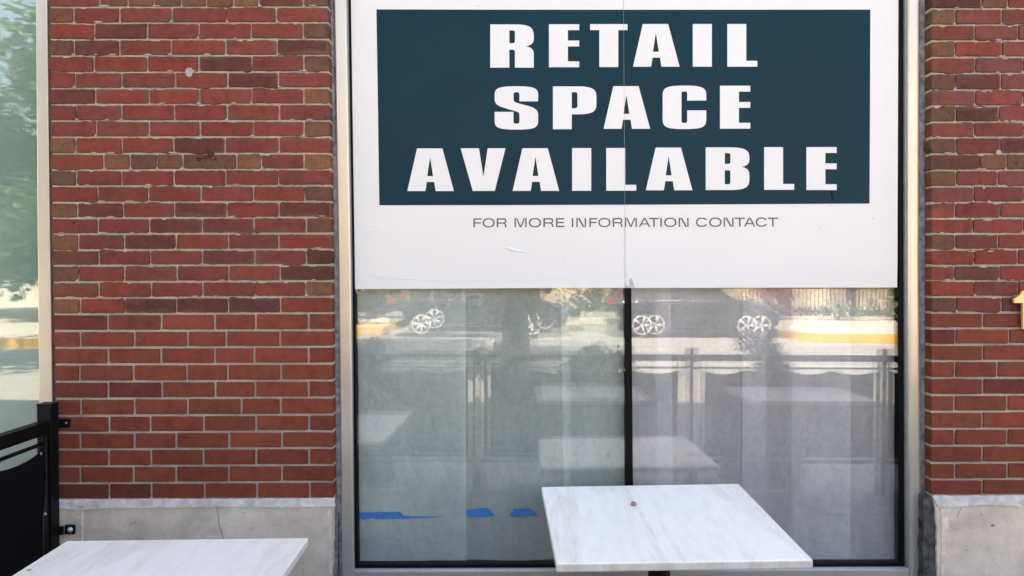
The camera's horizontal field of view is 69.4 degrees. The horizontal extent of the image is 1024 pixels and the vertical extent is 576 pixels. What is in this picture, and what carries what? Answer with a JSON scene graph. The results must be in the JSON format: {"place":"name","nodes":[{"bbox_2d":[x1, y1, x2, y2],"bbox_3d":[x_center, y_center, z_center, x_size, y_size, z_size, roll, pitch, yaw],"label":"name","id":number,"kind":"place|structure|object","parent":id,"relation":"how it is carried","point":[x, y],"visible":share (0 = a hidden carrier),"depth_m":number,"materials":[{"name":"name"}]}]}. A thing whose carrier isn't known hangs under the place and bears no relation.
{"place":"outdoors","nodes":[
{"label":"outdoors","id":0,"kind":"place"},
{"bbox_2d":[0,0,1023,575],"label":"brick building","id":1,"kind":"structure","parent":0,"point":[178,316],"depth_m":2.94,"materials":[{"name":"brick"}]},
{"bbox_2d":[0,0,55,470],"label":"shop window","id":2,"kind":"structure","parent":1,"relation":"in","point":[27,347],"depth_m":3.04,"materials":[{"name":"beige paint"}]},
{"bbox_2d":[357,288,465,560],"bbox_3d":[-0.420,0.495,3.058,0.466,1.300,0.006,0,1,0],"label":"paper sheet","id":3,"kind":"object","parent":1,"relation":"on","point":[412,393],"visible":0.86,"depth_m":3.06,"materials":[{"name":"white paper"}]},
{"bbox_2d":[359,512,432,519],"bbox_3d":[-0.453,0.944,3.063,0.358,0.034,0.001,0,1,0],"label":"tape strip","id":4,"kind":"object","parent":3,"relation":"attached to","point":[382,515],"visible":1,"depth_m":3.06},
{"bbox_2d":[465,288,563,559],"bbox_3d":[0.016,0.490,3.065,0.470,1.290,0.005,0,1,0],"label":"paper sheet","id":5,"kind":"object","parent":1,"relation":"on","point":[514,437],"visible":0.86,"depth_m":3.06,"materials":[{"name":"white paper"}]},
{"bbox_2d":[466,508,494,516],"bbox_3d":[-0.132,0.932,3.069,0.123,0.037,0.001,0,1,0],"label":"tape strip","id":6,"kind":"object","parent":5,"relation":"attached to","point":[482,512],"visible":1,"depth_m":3.07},
{"bbox_2d":[510,508,536,515],"bbox_3d":[0.049,0.931,3.069,0.120,0.032,0.001,0,1,0],"label":"tape strip","id":7,"kind":"object","parent":5,"relation":"attached to","point":[523,512],"visible":1,"depth_m":3.07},
{"bbox_2d":[561,288,623,486],"bbox_3d":[0.345,0.496,3.059,0.300,1.300,0.006,0,1,0],"label":"paper sheet","id":8,"kind":"object","parent":1,"relation":"on","point":[592,339],"visible":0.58,"depth_m":3.06,"materials":[{"name":"white paper"}]},
{"bbox_2d":[351,0,897,288],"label":"window sign","id":9,"kind":"object","parent":1,"relation":"attached to","point":[625,143],"visible":1,"depth_m":2.99,"materials":[{"name":"white plastic"}]},
{"bbox_2d":[330,0,935,575],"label":"shop window","id":10,"kind":"structure","parent":1,"relation":"in","point":[915,541],"depth_m":2.99,"materials":[{"name":"beige paint"}]},
{"bbox_2d":[631,288,672,485],"bbox_3d":[0.574,0.496,3.059,0.200,1.301,0.005,0,1,0],"label":"paper sheet","id":11,"kind":"object","parent":1,"relation":"on","point":[652,389],"visible":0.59,"depth_m":3.06,"materials":[{"name":"white paper"}]},
{"bbox_2d":[671,288,741,486],"bbox_3d":[0.826,0.497,3.067,0.472,1.305,0.006,0,1,0],"label":"paper sheet","id":12,"kind":"object","parent":1,"relation":"on","point":[706,338],"visible":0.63,"depth_m":3.06,"materials":[{"name":"white paper"}]},
{"bbox_2d":[742,287,850,558],"bbox_3d":[1.177,0.495,3.059,0.461,1.300,0.006,0,1,0],"label":"paper sheet","id":13,"kind":"object","parent":1,"relation":"on","point":[796,387],"visible":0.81,"depth_m":3.06,"materials":[{"name":"white paper"}]},
{"bbox_2d":[850,287,894,558],"bbox_3d":[1.389,0.495,3.067,0.473,1.300,0.006,0,1,0],"label":"paper sheet","id":14,"kind":"object","parent":1,"relation":"on","point":[872,498],"visible":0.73,"depth_m":3.07,"materials":[{"name":"white paper"}]},
{"bbox_2d":[1012,291,1023,328],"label":"house number","id":15,"kind":"object","parent":1,"relation":"attached to","point":[1019,298],"visible":1,"depth_m":2.91,"materials":[{"name":"gold metal"}]},
{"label":"patio floor","id":16,"kind":"structure","parent":0,"visible":0},
{"bbox_2d":[0,402,75,575],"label":"patio fence","id":17,"kind":"object","parent":16,"relation":"on","point":[31,530],"visible":0.98,"depth_m":2.78,"materials":[{"name":"black metal"}]},
{"bbox_2d":[13,538,307,575],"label":"cafe table","id":18,"kind":"object","parent":16,"relation":"on","point":[240,557],"visible":1,"depth_m":2.20,"materials":[{"name":"stone"}]},
{"bbox_2d":[541,484,812,575],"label":"cafe table","id":19,"kind":"object","parent":16,"relation":"on","point":[660,530],"visible":1,"depth_m":2.44,"materials":[{"name":"stone"}]}
]}

